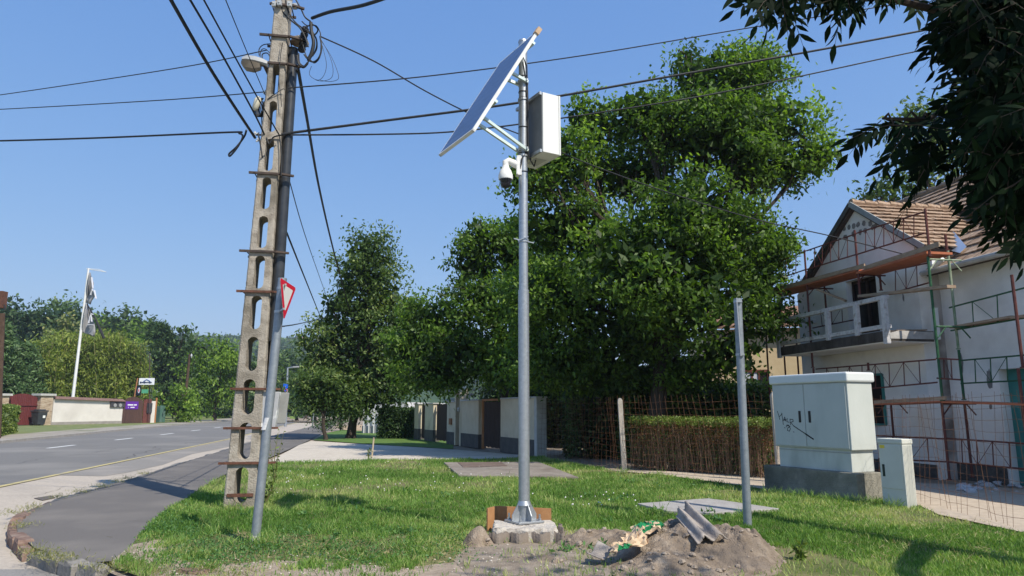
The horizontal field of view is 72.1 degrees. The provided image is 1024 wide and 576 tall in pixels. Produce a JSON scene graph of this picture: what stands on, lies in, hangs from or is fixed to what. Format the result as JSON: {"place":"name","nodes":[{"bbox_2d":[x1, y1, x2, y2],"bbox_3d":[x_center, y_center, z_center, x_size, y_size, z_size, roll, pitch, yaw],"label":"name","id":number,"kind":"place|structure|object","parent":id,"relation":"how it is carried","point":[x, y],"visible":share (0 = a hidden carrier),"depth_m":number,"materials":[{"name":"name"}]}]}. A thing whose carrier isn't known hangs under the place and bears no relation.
{"place":"outdoors","nodes":[
{"label":"outdoors","id":0,"kind":"place"},
{"bbox_2d":[0,569,115,575],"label":"asphalt apron","id":1,"kind":"object","parent":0,"point":[21,572],"visible":0.33,"depth_m":6.89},
{"bbox_2d":[0,418,231,439],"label":"pavement","id":2,"kind":"structure","parent":0,"point":[26,435],"depth_m":50.26,"materials":[{"name":"concrete"}]},
{"bbox_2d":[0,291,7,437],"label":"timber pole","id":3,"kind":"object","parent":2,"relation":"on","point":[3,298],"visible":0.96,"depth_m":37.51,"materials":[{"name":"wood"}]},
{"bbox_2d":[167,334,253,420],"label":"vine covered tree","id":4,"kind":"object","parent":2,"relation":"on","point":[222,358],"visible":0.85,"depth_m":94.64,"materials":[{"name":"green plant"}]},
{"bbox_2d":[10,416,231,434],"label":"verge","id":5,"kind":"structure","parent":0,"point":[22,429],"depth_m":62.57,"materials":[{"name":"green plant"}]},
{"bbox_2d":[1,403,20,435],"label":"hedge","id":6,"kind":"object","parent":5,"relation":"on","point":[11,413],"visible":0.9,"depth_m":41.76,"materials":[{"name":"green plant"}]},
{"bbox_2d":[9,394,37,424],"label":"driveway gate","id":7,"kind":"structure","parent":5,"relation":"on","point":[27,403],"depth_m":66.45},
{"bbox_2d":[3,320,46,394],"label":"conifer","id":8,"kind":"object","parent":5,"relation":"on","point":[14,380],"visible":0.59,"depth_m":75.71,"materials":[{"name":"green plant"}]},
{"bbox_2d":[13,340,57,394],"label":"conifer","id":9,"kind":"object","parent":5,"relation":"on","point":[31,353],"visible":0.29,"depth_m":79.38,"materials":[{"name":"green plant"}]},
{"bbox_2d":[30,409,48,425],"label":"wheelie bin","id":10,"kind":"object","parent":5,"relation":"on","point":[38,416],"visible":1,"depth_m":66.34,"materials":[{"name":"plastic"}]},
{"bbox_2d":[32,393,56,424],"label":"stone pillar","id":11,"kind":"structure","parent":5,"relation":"on","point":[44,401],"depth_m":68.12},
{"bbox_2d":[22,337,73,396],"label":"bamboo clump","id":12,"kind":"object","parent":5,"relation":"on","point":[52,362],"visible":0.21,"depth_m":81.59,"materials":[{"name":"plant"}]},
{"bbox_2d":[34,329,89,396],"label":"bamboo clump","id":13,"kind":"object","parent":5,"relation":"on","point":[65,344],"visible":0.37,"depth_m":84.11,"materials":[{"name":"plant"}]},
{"bbox_2d":[71,268,104,396],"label":"flagpole","id":14,"kind":"object","parent":5,"relation":"on","point":[87,325],"visible":0.98,"depth_m":74.52,"materials":[{"name":"metal"}]},
{"bbox_2d":[66,330,114,397],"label":"bamboo clump","id":15,"kind":"object","parent":5,"relation":"on","point":[92,362],"visible":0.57,"depth_m":85.53,"materials":[{"name":"plant"}]},
{"bbox_2d":[50,396,155,424],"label":"garden wall","id":16,"kind":"structure","parent":5,"relation":"on","point":[73,410],"depth_m":72.42,"materials":[{"name":"paint"}]},
{"bbox_2d":[89,326,135,399],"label":"bamboo clump","id":17,"kind":"object","parent":5,"relation":"on","point":[115,365],"visible":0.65,"depth_m":87.58,"materials":[{"name":"plant"}]},
{"bbox_2d":[112,339,159,414],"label":"bamboo clump","id":18,"kind":"object","parent":5,"relation":"on","point":[139,364],"visible":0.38,"depth_m":89.44,"materials":[{"name":"plant"}]},
{"bbox_2d":[122,397,152,422],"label":"driveway gate","id":19,"kind":"structure","parent":5,"relation":"on","point":[134,408],"depth_m":78.13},
{"bbox_2d":[134,378,154,396],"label":"sign mast","id":20,"kind":"object","parent":5,"relation":"on","point":[146,381],"visible":0.97,"depth_m":79.21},
{"bbox_2d":[142,319,167,411],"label":"conifer","id":21,"kind":"object","parent":5,"relation":"on","point":[149,328],"visible":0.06,"depth_m":125.66,"materials":[{"name":"green plant"}]},
{"bbox_2d":[146,320,199,409],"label":"conifer","id":22,"kind":"object","parent":5,"relation":"on","point":[162,335],"visible":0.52,"depth_m":116.69,"materials":[{"name":"green plant"}]},
{"bbox_2d":[140,383,213,422],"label":"shrub","id":23,"kind":"object","parent":5,"relation":"on","point":[174,407],"visible":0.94,"depth_m":82.70,"materials":[{"name":"green plant"}]},
{"bbox_2d":[151,322,228,396],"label":"broadleaf tree","id":24,"kind":"object","parent":5,"relation":"on","point":[188,345],"visible":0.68,"depth_m":117.22,"materials":[{"name":"green plant"}]},
{"bbox_2d":[201,356,256,417],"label":"broadleaf tree","id":25,"kind":"object","parent":5,"relation":"on","point":[228,411],"visible":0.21,"depth_m":122.38,"materials":[{"name":"green plant"}]},
{"bbox_2d":[0,416,335,568],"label":"concrete lane","id":26,"kind":"structure","parent":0,"point":[13,496],"depth_m":14.51,"materials":[{"name":"concrete"}]},
{"bbox_2d":[6,502,48,561],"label":"red kerb","id":27,"kind":"structure","parent":26,"relation":"on","point":[15,539],"depth_m":8.06,"materials":[{"name":"stone"}]},
{"bbox_2d":[26,551,109,575],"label":"grey kerb","id":28,"kind":"structure","parent":26,"relation":"on","point":[59,568],"depth_m":6.76,"materials":[{"name":"stone"}]},
{"bbox_2d":[62,440,229,475],"bbox_3d":[-12.210,6.286,27.125,1.526,0.001,21.159,2,-10,-11],"label":"asphalt patch","id":29,"kind":"object","parent":26,"relation":"on","point":[137,464],"visible":0.89,"depth_m":21.30,"materials":[{"name":"asphalt"}]},
{"bbox_2d":[288,382,331,422],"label":"broadleaf tree","id":30,"kind":"object","parent":26,"relation":"on","point":[316,414],"visible":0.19,"depth_m":86.20,"materials":[{"name":"green plant"}]},
{"bbox_2d":[0,413,340,484],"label":"road","id":31,"kind":"structure","parent":0,"point":[87,447],"depth_m":29.60,"materials":[{"name":"asphalt"}]},
{"bbox_2d":[0,420,231,442],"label":"kerb","id":32,"kind":"structure","parent":31,"relation":"on","point":[34,438],"depth_m":45.27,"materials":[{"name":"concrete"}]},
{"bbox_2d":[0,422,297,486],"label":"edge line","id":33,"kind":"object","parent":31,"relation":"on","point":[104,464],"visible":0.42,"depth_m":19.66,"materials":[{"name":"yellow paint"}]},
{"bbox_2d":[255,350,291,394],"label":"broadleaf tree","id":34,"kind":"object","parent":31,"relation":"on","point":[282,377],"visible":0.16,"depth_m":138.67,"materials":[{"name":"green plant"}]},
{"bbox_2d":[17,423,332,562],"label":"footpath","id":35,"kind":"structure","parent":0,"point":[119,515],"depth_m":10.58,"materials":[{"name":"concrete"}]},
{"bbox_2d":[40,415,344,550],"bbox_3d":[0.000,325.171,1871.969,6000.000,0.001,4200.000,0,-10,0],"label":"ground","id":36,"kind":"structure","parent":0,"point":[269,458],"depth_m":28.64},
{"bbox_2d":[27,310,83,338],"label":"broadleaf tree","id":37,"kind":"object","parent":36,"relation":"on","point":[60,322],"visible":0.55,"depth_m":122.33,"materials":[{"name":"green plant"}]},
{"bbox_2d":[0,293,113,343],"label":"broadleaf tree","id":38,"kind":"object","parent":36,"relation":"on","point":[18,319],"visible":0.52,"depth_m":129.43,"materials":[{"name":"green plant"}]},
{"bbox_2d":[94,313,151,345],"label":"broadleaf tree","id":39,"kind":"object","parent":36,"relation":"on","point":[141,340],"visible":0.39,"depth_m":145.00,"materials":[{"name":"green plant"}]},
{"bbox_2d":[165,389,302,416],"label":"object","id":40,"kind":"structure","parent":0,"point":[288,413],"depth_m":163.06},
{"bbox_2d":[35,289,114,329],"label":"broadleaf tree","id":41,"kind":"object","parent":40,"relation":"on","point":[56,302],"visible":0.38,"depth_m":175.19,"materials":[{"name":"green plant"}]},
{"bbox_2d":[78,301,166,346],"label":"broadleaf tree","id":42,"kind":"object","parent":40,"relation":"on","point":[114,321],"visible":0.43,"depth_m":170.70,"materials":[{"name":"green plant"}]},
{"bbox_2d":[0,308,348,413],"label":"woods","id":43,"kind":"object","parent":40,"relation":"on","point":[211,375],"visible":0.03,"depth_m":173.62,"materials":[{"name":"green plant"}]},
{"bbox_2d":[278,347,305,375],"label":"broadleaf tree","id":44,"kind":"object","parent":40,"relation":"on","point":[293,362],"visible":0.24,"depth_m":208.61,"materials":[{"name":"green plant"}]},
{"bbox_2d":[252,352,488,410],"bbox_3d":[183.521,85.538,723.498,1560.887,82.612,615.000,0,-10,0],"label":"hill","id":45,"kind":"structure","parent":0,"point":[434,397],"depth_m":465.97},
{"bbox_2d":[173,331,644,398],"bbox_3d":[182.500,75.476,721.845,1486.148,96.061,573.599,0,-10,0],"label":"woods","id":46,"kind":"object","parent":45,"relation":"on","point":[285,344],"visible":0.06,"depth_m":662.71,"materials":[{"name":"green plant"}]},
{"bbox_2d":[314,430,452,448],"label":"verge lawn","id":47,"kind":"structure","parent":0,"point":[339,436],"depth_m":33.44,"materials":[{"name":"plant"}]},
{"bbox_2d":[276,361,366,439],"bbox_3d":[-9.455,5.536,34.699,4.512,4.026,2.997,0,-10,0],"label":"young linden","id":48,"kind":"object","parent":47,"relation":"on","point":[317,388],"visible":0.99,"depth_m":34.35,"materials":[{"name":"green plant"}]},
{"bbox_2d":[286,215,430,437],"bbox_3d":[-7.639,2.028,37.118,8.350,11.819,5.418,0,-10,0],"label":"linden tree","id":49,"kind":"object","parent":47,"relation":"on","point":[369,304],"visible":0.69,"depth_m":36.60,"materials":[{"name":"green plant"}]},
{"bbox_2d":[376,406,414,438],"bbox_3d":[-5.861,6.949,36.092,2.170,1.908,1.391,0,-10,0],"label":"hedge","id":50,"kind":"object","parent":47,"relation":"on","point":[394,425],"visible":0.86,"depth_m":35.71,"materials":[{"name":"green plant"}]},
{"bbox_2d":[362,402,444,432],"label":"white outbuilding","id":51,"kind":"structure","parent":47,"relation":"on","point":[367,428],"depth_m":44.00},
{"bbox_2d":[271,441,517,461],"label":"driveway","id":52,"kind":"structure","parent":0,"point":[319,450],"depth_m":23.50,"materials":[{"name":"concrete"}]},
{"bbox_2d":[0,0,969,365],"label":"sky","id":53,"kind":"structure","parent":0,"point":[167,220],"materials":[{"name":"blue"}]},
{"bbox_2d":[109,417,1023,575],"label":"yard ground","id":54,"kind":"structure","parent":0,"point":[607,464],"depth_m":20.37,"materials":[{"name":"soil"}]},
{"bbox_2d":[282,367,305,420],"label":"broadleaf tree","id":55,"kind":"object","parent":54,"relation":"on","point":[291,403],"visible":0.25,"depth_m":94.05,"materials":[{"name":"green plant"}]},
{"bbox_2d":[305,416,347,431],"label":"shrub","id":56,"kind":"object","parent":54,"relation":"on","point":[327,426],"visible":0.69,"depth_m":46.21,"materials":[{"name":"green plant"}]},
{"bbox_2d":[371,209,569,407],"bbox_3d":[-1.256,1.409,25.718,7.669,9.258,4.704,2,-10,-11],"label":"walnut tree","id":57,"kind":"object","parent":54,"relation":"on","point":[416,351],"visible":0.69,"depth_m":24.98,"materials":[{"name":"green plant"}]},
{"bbox_2d":[414,386,546,456],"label":"garden wall","id":58,"kind":"structure","parent":54,"relation":"on","point":[464,421],"depth_m":26.70,"materials":[{"name":"paint"}]},
{"bbox_2d":[474,374,581,447],"bbox_3d":[1.638,5.208,30.592,3.641,3.658,7.840,6,-12,-32],"label":"shrub mass","id":59,"kind":"object","parent":54,"relation":"on","point":[554,404],"visible":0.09,"depth_m":28.51,"materials":[{"name":"green plant"}]},
{"bbox_2d":[559,387,763,459],"bbox_3d":[4.718,4.387,22.590,6.323,2.544,2.994,0,-10,0],"label":"shrub mass","id":60,"kind":"object","parent":54,"relation":"on","point":[589,414],"visible":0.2,"depth_m":21.64,"materials":[{"name":"green plant"}]},
{"bbox_2d":[475,31,849,464],"bbox_3d":[4.377,-1.467,19.968,11.037,12.866,6.838,0,-10,0],"label":"walnut tree","id":61,"kind":"object","parent":54,"relation":"on","point":[654,298],"visible":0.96,"depth_m":19.53,"materials":[{"name":"green plant"}]},
{"bbox_2d":[612,379,774,460],"bbox_3d":[5.475,4.018,21.103,4.859,2.776,2.605,0,-10,0],"label":"shrub mass","id":62,"kind":"object","parent":54,"relation":"on","point":[757,391],"visible":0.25,"depth_m":20.45,"materials":[{"name":"green plant"}]},
{"bbox_2d":[625,415,774,477],"bbox_3d":[4.536,3.694,16.732,1.155,1.363,4.471,8,-13,-40],"label":"hedge","id":63,"kind":"object","parent":54,"relation":"on","point":[698,440],"visible":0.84,"depth_m":16.51,"materials":[{"name":"green plant"}]},
{"bbox_2d":[538,390,1023,526],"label":"fence","id":64,"kind":"object","parent":54,"relation":"on","point":[622,434],"visible":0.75,"depth_m":14.45,"materials":[{"name":"metal"}]},
{"bbox_2d":[719,0,1023,281],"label":"ash tree","id":65,"kind":"object","parent":54,"relation":"on","point":[977,46],"visible":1,"depth_m":3.30,"materials":[{"name":"green plant"}]},
{"bbox_2d":[776,165,1023,485],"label":"white house","id":66,"kind":"structure","parent":54,"relation":"on","point":[872,333],"depth_m":15.70,"materials":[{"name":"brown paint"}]},
{"bbox_2d":[321,36,901,253],"bbox_3d":[2.996,-2.398,14.166,13.479,2.906,0.558,4,-10,-20],"label":"overhead cable","id":67,"kind":"object","parent":66,"relation":"attached to","point":[601,168],"visible":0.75,"depth_m":14.10,"materials":[{"name":"rubber"}]},
{"bbox_2d":[851,276,879,333],"bbox_3d":[8.957,0.441,17.640,0.075,1.398,1.208,2,-10,-10],"label":"balcony door","id":68,"kind":"structure","parent":66,"relation":"in","point":[869,314],"depth_m":17.69,"materials":[{"name":"black glass"}]},
{"bbox_2d":[871,373,887,425],"bbox_3d":[8.780,2.690,16.986,0.044,1.237,0.630,2,-10,-10],"label":"window","id":69,"kind":"structure","parent":66,"relation":"in","point":[876,393],"depth_m":16.89,"materials":[{"name":"glass"}]},
{"bbox_2d":[1006,368,1023,485],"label":"teal door","id":70,"kind":"structure","parent":66,"relation":"in","point":[1012,373],"depth_m":14.02,"materials":[{"name":"paint"}]},
{"bbox_2d":[847,85,968,201],"bbox_3d":[21.815,-1.496,34.741,9.616,17.902,6.037,0,-10,0],"label":"garden tree","id":71,"kind":"object","parent":54,"relation":"on","point":[879,192],"visible":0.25,"depth_m":35.28,"materials":[{"name":"green plant"}]},
{"bbox_2d":[955,480,1022,492],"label":"rubble","id":72,"kind":"object","parent":54,"relation":"on","point":[968,488],"visible":0.84,"depth_m":13.31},
{"bbox_2d":[113,455,1023,575],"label":"lawn","id":73,"kind":"structure","parent":0,"point":[820,565],"depth_m":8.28,"materials":[{"name":"plant"}]},
{"bbox_2d":[0,470,263,575],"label":"kerb weeds","id":74,"kind":"object","parent":73,"relation":"on","point":[71,555],"visible":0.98,"depth_m":6.82,"materials":[{"name":"green plant"}]},
{"bbox_2d":[251,277,295,544],"bbox_3d":[-2.723,1.385,7.949,0.301,3.082,0.541,0,-10,0],"label":"give way sign","id":75,"kind":"object","parent":73,"relation":"on","point":[285,292],"visible":0.83,"depth_m":7.99,"materials":[{"name":"metal"}]},
{"bbox_2d":[218,0,338,508],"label":"utility pole","id":76,"kind":"object","parent":73,"relation":"on","point":[283,63],"visible":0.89,"depth_m":11.23,"materials":[{"name":"concrete"}]},
{"bbox_2d":[0,130,246,156],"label":"overhead cable","id":77,"kind":"object","parent":76,"relation":"attached to","point":[231,152],"visible":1,"depth_m":12.15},
{"bbox_2d":[0,92,263,109],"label":"overhead cable","id":78,"kind":"object","parent":76,"relation":"attached to","point":[134,101],"visible":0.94,"depth_m":13.02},
{"bbox_2d":[0,50,266,94],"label":"overhead cable","id":79,"kind":"object","parent":76,"relation":"attached to","point":[134,74],"visible":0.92,"depth_m":13.37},
{"bbox_2d":[169,0,255,138],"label":"overhead cable","id":80,"kind":"object","parent":76,"relation":"attached to","point":[178,13],"visible":1,"depth_m":9.14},
{"bbox_2d":[189,0,264,134],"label":"overhead cable","id":81,"kind":"object","parent":76,"relation":"attached to","point":[210,34],"visible":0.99,"depth_m":9.43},
{"bbox_2d":[203,0,279,135],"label":"overhead cable","id":82,"kind":"object","parent":76,"relation":"attached to","point":[207,6],"visible":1,"depth_m":9.64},
{"bbox_2d":[296,68,349,309],"bbox_3d":[-6.149,-1.485,24.128,0.350,0.990,25.361,2,-10,-11],"label":"overhead cable","id":83,"kind":"object","parent":76,"relation":"attached to","point":[306,115],"visible":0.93,"depth_m":17.09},
{"bbox_2d":[311,0,383,19],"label":"overhead cable","id":84,"kind":"object","parent":76,"relation":"attached to","point":[365,4],"visible":1,"depth_m":11.19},
{"bbox_2d":[256,51,913,135],"bbox_3d":[3.840,-4.103,13.615,16.476,3.827,0.470,2,-10,-10],"label":"overhead cable","id":85,"kind":"object","parent":76,"relation":"attached to","point":[597,112],"visible":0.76,"depth_m":13.12,"materials":[{"name":"rubber"}]},
{"bbox_2d":[281,30,925,134],"bbox_3d":[3.967,-4.281,13.630,16.350,4.366,0.558,2,-10,-11],"label":"overhead cable","id":86,"kind":"object","parent":76,"relation":"attached to","point":[514,103],"visible":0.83,"depth_m":13.24,"materials":[{"name":"rubber"}]},
{"bbox_2d":[288,0,923,88],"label":"overhead cable","id":87,"kind":"object","parent":76,"relation":"attached to","point":[538,61],"visible":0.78,"depth_m":12.92,"materials":[{"name":"rubber"}]},
{"bbox_2d":[111,540,467,575],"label":"dirt patch","id":88,"kind":"object","parent":73,"relation":"on","point":[438,569],"visible":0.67,"depth_m":6.44,"materials":[{"name":"soil"}]},
{"bbox_2d":[112,542,610,574],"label":"pebbles","id":89,"kind":"object","parent":73,"relation":"on","point":[375,565],"visible":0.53,"depth_m":6.66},
{"bbox_2d":[124,461,636,575],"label":"clover","id":90,"kind":"object","parent":73,"relation":"on","point":[222,549],"depth_m":7.35,"materials":[{"name":"plant"}]},
{"bbox_2d":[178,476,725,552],"bbox_3d":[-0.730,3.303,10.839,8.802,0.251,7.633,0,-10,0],"label":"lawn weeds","id":91,"kind":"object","parent":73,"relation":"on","point":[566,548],"visible":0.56,"depth_m":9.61,"materials":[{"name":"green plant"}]},
{"bbox_2d":[444,462,578,478],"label":"concrete slab","id":92,"kind":"structure","parent":73,"relation":"on","point":[538,469],"depth_m":16.31,"materials":[{"name":"concrete"}]},
{"bbox_2d":[458,462,506,466],"bbox_3d":[-0.742,4.539,18.034,1.172,0.050,1.528,2,-10,-9],"label":"access cover","id":93,"kind":"object","parent":92,"relation":"on","point":[480,464],"visible":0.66,"depth_m":17.93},
{"bbox_2d":[486,506,550,531],"bbox_3d":[0.077,2.777,8.499,0.791,0.280,0.129,2,-10,-10],"label":"board","id":94,"kind":"object","parent":73,"relation":"on","point":[493,513],"visible":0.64,"depth_m":8.50,"materials":[{"name":"wood"}]},
{"bbox_2d":[489,520,563,543],"bbox_3d":[0.159,2.904,8.003,0.832,0.425,0.721,0,-10,0],"label":"concrete footing","id":95,"kind":"object","parent":73,"relation":"on","point":[546,531],"visible":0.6,"depth_m":7.78,"materials":[{"name":"concrete"}]},
{"bbox_2d":[439,26,560,524],"bbox_3d":[-0.116,-0.282,8.595,1.327,6.062,0.969,6,-11,-30],"label":"camera mast","id":96,"kind":"object","parent":95,"relation":"on","point":[538,142],"visible":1,"depth_m":8.79,"materials":[{"name":"metal"}]},
{"bbox_2d":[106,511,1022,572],"bbox_3d":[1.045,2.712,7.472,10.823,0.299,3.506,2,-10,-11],"label":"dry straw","id":97,"kind":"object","parent":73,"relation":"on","point":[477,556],"visible":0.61,"depth_m":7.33,"materials":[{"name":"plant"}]},
{"bbox_2d":[454,527,764,575],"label":"soil spread","id":98,"kind":"object","parent":73,"relation":"on","point":[514,568],"visible":0.29,"depth_m":6.73,"materials":[{"name":"soil"}]},
{"bbox_2d":[587,541,611,560],"bbox_3d":[0.829,2.503,6.694,0.153,0.154,0.288,-8,-12,38],"label":"stone","id":99,"kind":"object","parent":98,"relation":"on","point":[601,551],"visible":0.96,"depth_m":6.72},
{"bbox_2d":[485,521,786,575],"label":"soil clods","id":100,"kind":"object","parent":98,"relation":"on","point":[625,568],"visible":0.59,"depth_m":6.54,"materials":[{"name":"soil"}]},
{"bbox_2d":[462,518,782,575],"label":"soil heap","id":101,"kind":"object","parent":73,"relation":"on","point":[763,553],"visible":0.45,"depth_m":6.71,"materials":[{"name":"soil"}]},
{"bbox_2d":[610,520,663,552],"bbox_3d":[1.258,2.436,6.909,0.344,0.228,0.982,-6,-11,31],"label":"paper sack","id":102,"kind":"object","parent":101,"relation":"on","point":[637,537],"visible":1,"depth_m":6.78,"materials":[{"name":"paper"}]},
{"bbox_2d":[675,501,727,543],"bbox_3d":[1.818,2.336,7.057,0.362,0.305,0.739,3,-10,-16],"label":"corrugated sheet","id":103,"kind":"object","parent":101,"relation":"on","point":[694,521],"visible":1,"depth_m":6.99,"materials":[{"name":"metal"}]},
{"bbox_2d":[638,498,778,515],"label":"concrete slab","id":104,"kind":"structure","parent":73,"relation":"on","point":[721,506],"depth_m":10.43,"materials":[{"name":"concrete"}]},
{"bbox_2d":[733,298,751,525],"bbox_3d":[2.975,1.605,9.101,0.141,3.037,0.282,0,-10,0],"label":"sign post","id":105,"kind":"object","parent":73,"relation":"on","point":[743,427],"visible":0.92,"depth_m":9.03,"materials":[{"name":"metal"}]},
{"bbox_2d":[788,536,807,560],"bbox_3d":[2.819,2.589,6.903,0.227,0.314,0.200,0,-10,0],"label":"weed","id":106,"kind":"object","parent":73,"relation":"on","point":[799,552],"visible":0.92,"depth_m":6.89,"materials":[{"name":"green plant"}]},
{"bbox_2d":[764,372,882,501],"bbox_3d":[5.378,2.610,12.364,0.670,2.165,2.002,5,-11,-25],"label":"electricity cabinet","id":107,"kind":"object","parent":73,"relation":"on","point":[825,435],"visible":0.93,"depth_m":11.86,"materials":[{"name":"plastic"}]},
{"bbox_2d":[877,438,916,507],"bbox_3d":[5.918,2.853,10.815,0.232,1.058,0.447,4,-11,-22],"label":"electricity cabinet","id":108,"kind":"object","parent":73,"relation":"on","point":[897,469],"visible":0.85,"depth_m":10.70,"materials":[{"name":"plastic"}]},
{"bbox_2d":[687,306,802,442],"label":"yellow house","id":109,"kind":"structure","parent":0,"point":[776,363],"depth_m":27.47,"materials":[{"name":"brown paint"}]},
{"bbox_2d":[614,470,1023,531],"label":"dirt track","id":110,"kind":"structure","parent":0,"point":[1015,510],"depth_m":11.30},
{"bbox_2d":[765,208,1023,479],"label":"scaffolding","id":111,"kind":"object","parent":110,"relation":"on","point":[915,257],"visible":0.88,"depth_m":14.52,"materials":[{"name":"metal"}]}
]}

